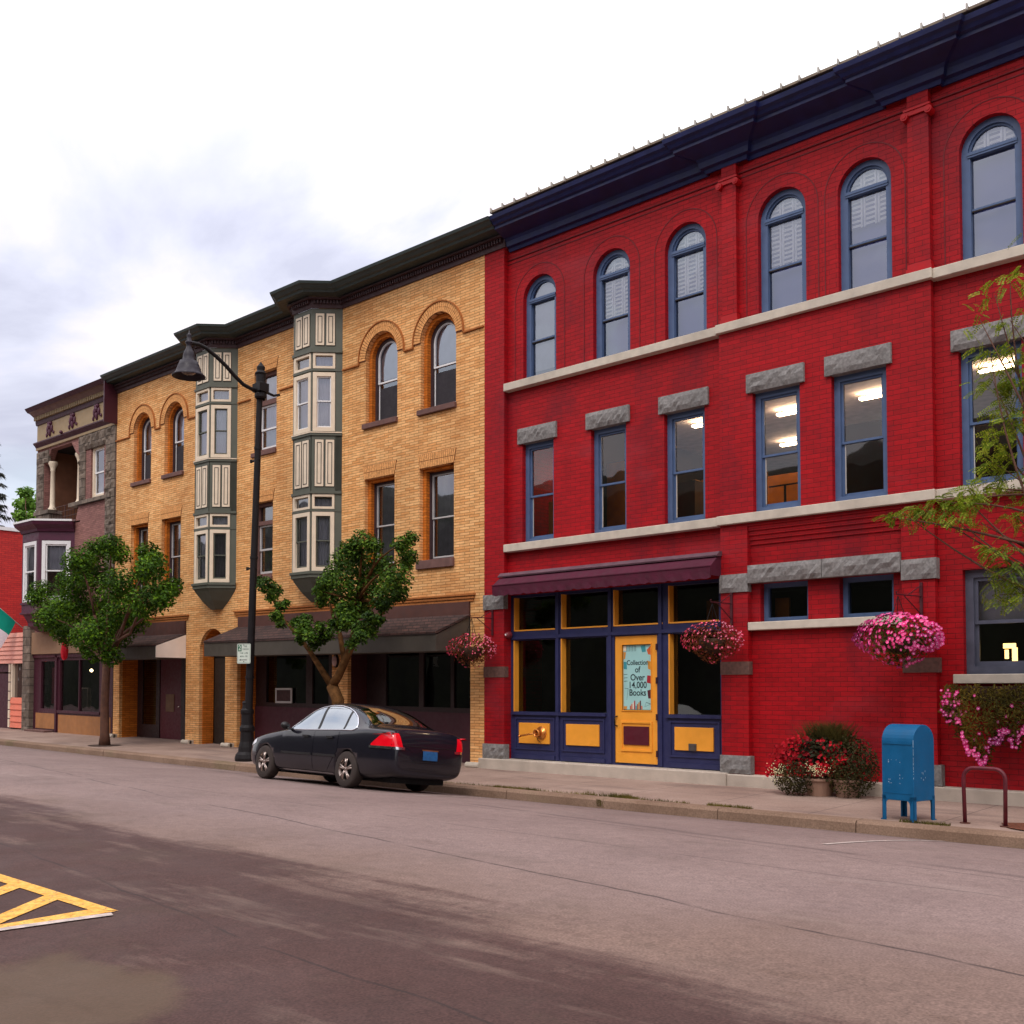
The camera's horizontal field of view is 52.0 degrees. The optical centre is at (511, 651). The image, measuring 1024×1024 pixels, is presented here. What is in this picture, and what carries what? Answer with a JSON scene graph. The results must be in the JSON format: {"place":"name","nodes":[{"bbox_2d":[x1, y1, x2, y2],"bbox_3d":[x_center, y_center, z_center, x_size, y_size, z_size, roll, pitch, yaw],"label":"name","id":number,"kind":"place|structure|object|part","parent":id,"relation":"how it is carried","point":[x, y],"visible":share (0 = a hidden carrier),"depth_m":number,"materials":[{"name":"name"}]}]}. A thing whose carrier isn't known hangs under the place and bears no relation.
{"place":"outdoors","nodes":[
{"label":"outdoors","id":0,"kind":"place"},
{"bbox_2d":[0,0,983,527],"label":"sky","id":1,"kind":"structure","parent":0,"point":[168,167],"materials":[{"name":"white"}]},
{"bbox_2d":[0,745,1023,1023],"bbox_3d":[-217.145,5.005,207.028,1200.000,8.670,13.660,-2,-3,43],"label":"road","id":2,"kind":"structure","parent":0,"point":[234,897],"depth_m":6.33,"materials":[{"name":"grey asphalt"}]},
{"bbox_2d":[0,912,112,930],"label":"white edge line","id":3,"kind":"object","parent":2,"relation":"on","point":[55,921],"visible":1,"depth_m":6.27,"materials":[{"name":"white paint"}]},
{"bbox_2d":[0,874,117,927],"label":"hatched marking","id":4,"kind":"object","parent":2,"relation":"on","point":[50,895],"visible":1,"depth_m":6.71,"materials":[{"name":"yellow paint"}]},
{"bbox_2d":[251,703,464,790],"bbox_3d":[-2.732,1.576,17.760,1.920,1.376,4.249,10,-9,-43],"label":"parked car","id":5,"kind":"object","parent":2,"relation":"on","point":[348,745],"visible":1,"depth_m":16.60,"materials":[{"name":"paint"}]},
{"bbox_3d":[-3.584,1.626,17.501,0.079,0.630,0.947,10,-9,-43],"label":"door","id":6,"kind":"part","parent":5,"relation":"part of","materials":[{"name":"paint"}]},
{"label":"side window","id":7,"kind":"part","parent":5,"relation":"part of","materials":[{"name":"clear glass"}]},
{"bbox_3d":[-3.008,1.596,16.911,0.082,0.645,0.676,10,-9,-43],"label":"door","id":8,"kind":"part","parent":5,"relation":"part of","materials":[{"name":"paint"}]},
{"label":"side window","id":9,"kind":"part","parent":5,"relation":"part of","materials":[{"name":"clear glass"}]},
{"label":"side window","id":10,"kind":"part","parent":5,"relation":"part of","materials":[{"name":"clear glass"}]},
{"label":"rear window","id":11,"kind":"part","parent":5,"relation":"part of","materials":[{"name":"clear glass"}]},
{"bbox_2d":[0,739,1023,848],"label":"kerb","id":12,"kind":"structure","parent":2,"relation":"on","point":[999,838],"depth_m":14.71,"materials":[{"name":"concrete"}]},
{"bbox_2d":[444,781,950,825],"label":"weeds","id":13,"kind":"object","parent":2,"relation":"on","point":[626,795],"visible":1,"depth_m":15.43,"materials":[{"name":"green plant"}]},
{"bbox_2d":[824,840,932,843],"bbox_3d":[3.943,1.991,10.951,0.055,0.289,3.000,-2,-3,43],"label":"parking line","id":14,"kind":"object","parent":2,"relation":"on","point":[875,840],"visible":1,"depth_m":10.77,"materials":[{"name":"white paint"}]},
{"bbox_2d":[0,728,1023,831],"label":"sidewalk","id":15,"kind":"structure","parent":0,"point":[984,816],"depth_m":16.42,"materials":[{"name":"concrete"}]},
{"bbox_2d":[0,526,27,632],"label":"red building","id":16,"kind":"structure","parent":15,"relation":"on","point":[11,542],"depth_m":40.98,"materials":[{"name":"brick"}]},
{"bbox_2d":[0,632,49,728],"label":"pink sided shop","id":17,"kind":"structure","parent":15,"relation":"on","point":[11,651],"depth_m":36.21},
{"bbox_2d":[0,664,11,727],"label":"door","id":18,"kind":"structure","parent":17,"relation":"in","point":[4,682],"depth_m":36.80,"materials":[{"name":"paint"}]},
{"bbox_2d":[0,608,21,648],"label":"tricolour flag","id":19,"kind":"object","parent":17,"relation":"attached to","point":[7,622],"visible":1,"depth_m":35.66,"materials":[{"name":"teal fabric"}]},
{"bbox_2d":[13,378,117,735],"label":"brownstone building","id":20,"kind":"structure","parent":15,"relation":"on","point":[75,444],"depth_m":33.63,"materials":[{"name":"brown brick"}]},
{"bbox_2d":[13,518,75,631],"bbox_3d":[-15.095,-2.418,34.002,3.172,3.571,1.565,-2,-3,43],"label":"oriel window","id":21,"kind":"structure","parent":20,"relation":"in","point":[45,541],"depth_m":33.32,"materials":[{"name":"paint"}]},
{"bbox_2d":[61,643,67,659],"bbox_3d":[-13.318,-0.162,32.040,0.299,0.851,0.860,-2,-3,43],"label":"red banner","id":22,"kind":"object","parent":20,"relation":"attached to","point":[64,653],"visible":0.43,"depth_m":31.71,"materials":[{"name":"fabric"}]},
{"bbox_2d":[33,653,112,735],"bbox_3d":[-13.865,1.326,33.281,5.510,2.590,0.330,-2,-3,43],"label":"shop window","id":23,"kind":"structure","parent":20,"relation":"in","point":[56,719],"depth_m":33.76,"materials":[{"name":"paint"}]},
{"bbox_2d":[81,688,90,709],"bbox_3d":[-13.526,1.498,33.282,0.560,0.705,0.120,-2,-3,43],"label":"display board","id":24,"kind":"object","parent":20,"relation":"in","point":[85,698],"visible":0.89,"depth_m":33.20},
{"bbox_2d":[92,446,103,496],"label":"window","id":25,"kind":"structure","parent":20,"relation":"in","point":[95,493],"depth_m":32.67,"materials":[{"name":"white glass"}]},
{"bbox_2d":[88,744,118,745],"bbox_3d":[-10.774,2.477,27.768,1.000,0.001,0.800,-2,-3,43],"label":"tree pit","id":26,"kind":"object","parent":15,"relation":"on","point":[104,745],"visible":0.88,"depth_m":27.61,"materials":[{"name":"soil"}]},
{"bbox_2d":[23,532,185,744],"bbox_3d":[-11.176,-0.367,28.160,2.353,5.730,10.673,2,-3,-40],"label":"street tree","id":27,"kind":"object","parent":26,"relation":"on","point":[98,635],"visible":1,"depth_m":27.17,"materials":[{"name":"green plant"}]},
{"bbox_2d":[171,330,279,761],"bbox_3d":[-6.083,-2.130,22.194,0.809,8.957,2.534,-1,-2,33],"label":"street lamp","id":28,"kind":"object","parent":15,"relation":"on","point":[188,368],"visible":0.98,"depth_m":22.75,"materials":[{"name":"black metal"}]},
{"bbox_2d":[237,644,250,663],"bbox_3d":[-5.773,0.049,22.747,0.324,0.430,0.156,-1,-2,16],"label":"parking sign","id":29,"kind":"object","parent":28,"relation":"attached to","point":[243,653],"visible":1,"depth_m":22.68,"materials":[{"name":"white metal"}]},
{"bbox_2d":[91,216,505,767],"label":"buff brick building","id":30,"kind":"structure","parent":15,"relation":"on","point":[373,417],"depth_m":24.28,"materials":[{"name":"beige brick"}]},
{"bbox_2d":[138,527,147,589],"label":"window","id":31,"kind":"structure","parent":30,"relation":"in","point":[145,529],"depth_m":30.90,"materials":[{"name":"grey glass"}]},
{"bbox_2d":[141,418,150,479],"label":"window","id":32,"kind":"structure","parent":30,"relation":"in","point":[146,460],"depth_m":30.91,"materials":[{"name":"grey glass"}]},
{"bbox_2d":[160,657,180,739],"bbox_3d":[-9.829,1.311,30.216,1.160,2.651,0.100,-2,-3,43],"label":"shop door","id":33,"kind":"structure","parent":30,"relation":"in","point":[170,698],"depth_m":30.21,"materials":[{"name":"red paint"}]},
{"bbox_2d":[169,521,180,583],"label":"window","id":34,"kind":"structure","parent":30,"relation":"in","point":[178,527],"depth_m":29.69,"materials":[{"name":"grey glass"}]},
{"bbox_2d":[173,407,183,471],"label":"window","id":35,"kind":"structure","parent":30,"relation":"in","point":[178,452],"depth_m":29.71,"materials":[{"name":"clear glass"}]},
{"bbox_2d":[191,348,237,609],"bbox_3d":[-7.887,-4.483,27.529,1.785,6.770,0.660,-2,-3,43],"label":"bay window","id":36,"kind":"structure","parent":30,"relation":"in","point":[215,463],"depth_m":27.17,"materials":[{"name":"paint"}]},
{"bbox_2d":[214,658,224,743],"bbox_3d":[-7.617,1.352,27.964,1.100,2.360,0.060,-2,-3,43],"label":"arched door","id":37,"kind":"structure","parent":30,"relation":"in","point":[219,694],"depth_m":28.12,"materials":[{"name":"brown wood"}]},
{"bbox_2d":[257,502,272,575],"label":"window","id":38,"kind":"structure","parent":30,"relation":"in","point":[267,524],"depth_m":26.58,"materials":[{"name":"grey glass"}]},
{"bbox_2d":[261,370,276,450],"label":"window","id":39,"kind":"structure","parent":30,"relation":"in","point":[270,404],"depth_m":26.60,"materials":[{"name":"clear glass"}]},
{"bbox_2d":[275,688,292,702],"bbox_3d":[-5.737,1.108,26.397,0.700,0.380,0.025,-2,-3,43],"label":"framed notice","id":40,"kind":"object","parent":30,"relation":"attached to","point":[283,695],"visible":1,"depth_m":26.40,"materials":[{"name":"white paper"}]},
{"bbox_2d":[289,308,342,601],"bbox_3d":[-4.699,-4.550,24.600,1.785,6.770,0.660,-2,-3,43],"label":"bay window","id":41,"kind":"structure","parent":30,"relation":"in","point":[317,410],"depth_m":24.26,"materials":[{"name":"paint"}]},
{"bbox_2d":[332,655,338,667],"bbox_3d":[-4.065,0.218,24.073,0.171,0.304,0.120,-2,-3,43],"label":"wall lamp","id":42,"kind":"object","parent":30,"relation":"attached to","point":[335,661],"visible":1,"depth_m":24.03,"materials":[{"name":"white glass"}]},
{"bbox_2d":[374,480,394,562],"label":"window","id":43,"kind":"structure","parent":30,"relation":"in","point":[388,487],"depth_m":23.62,"materials":[{"name":"clear glass"}]},
{"bbox_2d":[375,338,397,420],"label":"window","id":44,"kind":"structure","parent":30,"relation":"in","point":[387,353],"depth_m":23.64,"materials":[{"name":"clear glass"}]},
{"bbox_2d":[429,469,453,559],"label":"window","id":45,"kind":"structure","parent":30,"relation":"in","point":[444,518],"depth_m":22.37,"materials":[{"name":"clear glass"}]},
{"bbox_2d":[431,319,455,406],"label":"window","id":46,"kind":"structure","parent":30,"relation":"in","point":[443,384],"depth_m":22.37,"materials":[{"name":"clear glass"}]},
{"bbox_2d":[478,0,1023,806],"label":"red brick building","id":47,"kind":"structure","parent":15,"relation":"on","point":[728,348],"depth_m":17.06,"materials":[{"name":"brick"}]},
{"bbox_2d":[446,610,496,667],"bbox_3d":[-0.792,-0.269,20.483,1.006,1.201,0.645,0,-2,2],"label":"hanging basket","id":48,"kind":"object","parent":47,"relation":"attached to","point":[469,653],"visible":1,"depth_m":20.41,"materials":[{"name":"pink plant"}]},
{"bbox_2d":[505,632,511,638],"bbox_3d":[-0.088,-0.325,20.622,0.140,0.140,0.128,-2,-3,43],"label":"alarm bell","id":49,"kind":"object","parent":47,"relation":"attached to","point":[508,635],"visible":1,"depth_m":20.59,"materials":[{"name":"red metal"}]},
{"bbox_2d":[518,726,545,742],"bbox_3d":[0.382,1.593,20.127,0.583,0.319,0.180,-2,-3,43],"label":"fire standpipe","id":50,"kind":"object","parent":47,"relation":"attached to","point":[539,732],"visible":1,"depth_m":20.01,"materials":[{"name":"gold metal"}]},
{"bbox_2d":[526,439,553,541],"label":"window","id":51,"kind":"structure","parent":47,"relation":"in","point":[530,536],"depth_m":20.53,"materials":[{"name":"blue wood"}]},
{"bbox_2d":[527,275,555,377],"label":"window","id":52,"kind":"structure","parent":47,"relation":"in","point":[541,298],"depth_m":20.56,"materials":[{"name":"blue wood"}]},
{"bbox_2d":[594,424,625,532],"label":"window","id":53,"kind":"structure","parent":47,"relation":"in","point":[598,434],"depth_m":19.38,"materials":[{"name":"blue wood"}]},
{"bbox_2d":[596,250,629,358],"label":"window","id":54,"kind":"structure","parent":47,"relation":"in","point":[613,276],"depth_m":19.41,"materials":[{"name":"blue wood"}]},
{"bbox_2d":[614,635,657,764],"bbox_3d":[2.199,0.851,18.639,0.940,2.265,0.137,-2,-3,43],"label":"door","id":55,"kind":"structure","parent":47,"relation":"in","point":[636,679],"depth_m":18.67,"materials":[{"name":"yellow paint"}]},
{"bbox_2d":[667,407,704,523],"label":"window","id":56,"kind":"structure","parent":47,"relation":"in","point":[673,517],"depth_m":18.27,"materials":[{"name":"blue wood"}]},
{"bbox_2d":[668,223,706,339],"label":"window","id":57,"kind":"structure","parent":47,"relation":"in","point":[686,252],"depth_m":18.33,"materials":[{"name":"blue glass"}]},
{"bbox_2d":[680,592,744,663],"bbox_3d":[3.195,-0.392,16.812,1.015,1.200,0.682,0,-2,1],"label":"hanging basket","id":58,"kind":"object","parent":47,"relation":"attached to","point":[713,646],"visible":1,"depth_m":16.72,"materials":[{"name":"pink plant"}]},
{"bbox_2d":[755,385,800,511],"bbox_3d":[4.306,-3.216,16.802,0.830,1.960,0.120,-2,-3,43],"label":"window","id":59,"kind":"structure","parent":47,"relation":"in","point":[761,457],"depth_m":16.96,"materials":[{"name":"blue wood"}]},
{"bbox_2d":[761,189,805,312],"bbox_3d":[4.449,-6.433,16.965,0.840,2.020,0.230,-2,-3,43],"label":"window","id":60,"kind":"structure","parent":47,"relation":"in","point":[783,225],"depth_m":17.06,"materials":[{"name":"blue glass"}]},
{"bbox_2d":[764,581,807,621],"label":"window","id":61,"kind":"structure","parent":47,"relation":"in","point":[784,601],"depth_m":16.81,"materials":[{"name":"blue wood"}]},
{"bbox_2d":[834,367,887,500],"bbox_3d":[5.314,-3.250,15.875,0.860,1.960,0.120,-2,-3,43],"label":"window","id":62,"kind":"structure","parent":47,"relation":"in","point":[841,494],"depth_m":16.04,"materials":[{"name":"blue wood"}]},
{"bbox_2d":[840,159,891,290],"bbox_3d":[5.461,-6.467,16.035,0.840,2.020,0.230,-2,-3,43],"label":"window","id":63,"kind":"structure","parent":47,"relation":"in","point":[866,217],"depth_m":16.13,"materials":[{"name":"blue glass"}]},
{"bbox_2d":[843,574,893,617],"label":"window","id":64,"kind":"structure","parent":47,"relation":"in","point":[863,596],"depth_m":15.89,"materials":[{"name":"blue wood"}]},
{"bbox_2d":[851,582,944,668],"bbox_3d":[5.416,-0.377,14.722,1.290,1.246,0.831,0,-2,-6],"label":"hanging basket","id":65,"kind":"object","parent":47,"relation":"attached to","point":[902,644],"visible":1,"depth_m":14.59,"materials":[{"name":"pink plant"}]},
{"bbox_2d":[938,682,1023,766],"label":"window box","id":66,"kind":"object","parent":47,"relation":"attached to","point":[1006,696],"visible":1,"depth_m":14.14,"materials":[{"name":"green plant"}]},
{"bbox_2d":[961,115,1023,259],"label":"window","id":67,"kind":"structure","parent":47,"relation":"in","point":[992,190],"depth_m":14.91,"materials":[{"name":"blue glass"}]},
{"bbox_2d":[961,341,1023,485],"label":"window","id":68,"kind":"structure","parent":47,"relation":"in","point":[968,426],"depth_m":14.90,"materials":[{"name":"blue wood"}]},
{"bbox_2d":[965,567,1023,673],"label":"window","id":69,"kind":"structure","parent":47,"relation":"in","point":[975,581],"depth_m":14.76,"materials":[{"name":"glass"}]},
{"bbox_2d":[763,720,862,796],"bbox_3d":[4.542,1.593,15.666,1.458,1.147,0.928,-1,-2,32],"label":"flower planter","id":70,"kind":"object","parent":15,"relation":"on","point":[808,754],"visible":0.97,"depth_m":15.46,"materials":[{"name":"green plant"}]},
{"bbox_2d":[822,735,880,798],"bbox_3d":[4.906,1.688,15.223,0.854,0.956,0.729,-2,-3,43],"label":"flower planter","id":71,"kind":"object","parent":15,"relation":"on","point":[846,785],"visible":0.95,"depth_m":15.11,"materials":[{"name":"green plant"}]},
{"bbox_2d":[881,724,936,822],"bbox_3d":[4.879,1.482,12.935,0.448,1.170,0.468,1,-3,-34],"label":"mailbox","id":72,"kind":"object","parent":15,"relation":"on","point":[908,762],"visible":1,"depth_m":12.79,"materials":[{"name":"paint"}]},
{"bbox_2d":[960,766,1010,827],"bbox_3d":[5.574,1.702,12.387,0.118,0.690,0.586,2,-3,-44],"label":"bike rack","id":73,"kind":"object","parent":15,"relation":"on","point":[1005,794],"visible":1,"depth_m":12.33,"materials":[{"name":"red metal"}]},
{"bbox_2d":[1002,823,1023,829],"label":"mulch bed","id":74,"kind":"object","parent":15,"relation":"on","point":[1019,826],"visible":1,"depth_m":12.26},
{"bbox_2d":[873,233,1023,615],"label":"honey locust tree","id":75,"kind":"object","parent":74,"relation":"on","point":[1004,389],"visible":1,"depth_m":12.32,"materials":[{"name":"green plant"}]},
{"label":"tree pit","id":76,"kind":"structure","parent":15,"relation":"on","visible":0},
{"bbox_2d":[255,529,420,704],"bbox_3d":[-3.787,-0.001,21.323,6.076,4.679,1.752,-2,-3,43],"label":"street tree","id":77,"kind":"object","parent":76,"relation":"on","point":[354,610],"visible":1,"depth_m":20.62,"materials":[{"name":"green plant"}]},
{"label":"ground","id":78,"kind":"structure","parent":0,"visible":0},
{"bbox_2d":[0,444,15,526],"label":"spruce tree","id":79,"kind":"object","parent":78,"relation":"on","point":[2,498],"visible":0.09,"depth_m":69.65,"materials":[{"name":"green plant"}]},
{"bbox_2d":[10,486,35,521],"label":"broadleaf tree","id":80,"kind":"object","parent":78,"relation":"on","point":[25,505],"visible":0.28,"depth_m":71.83,"materials":[{"name":"green plant"}]}
]}

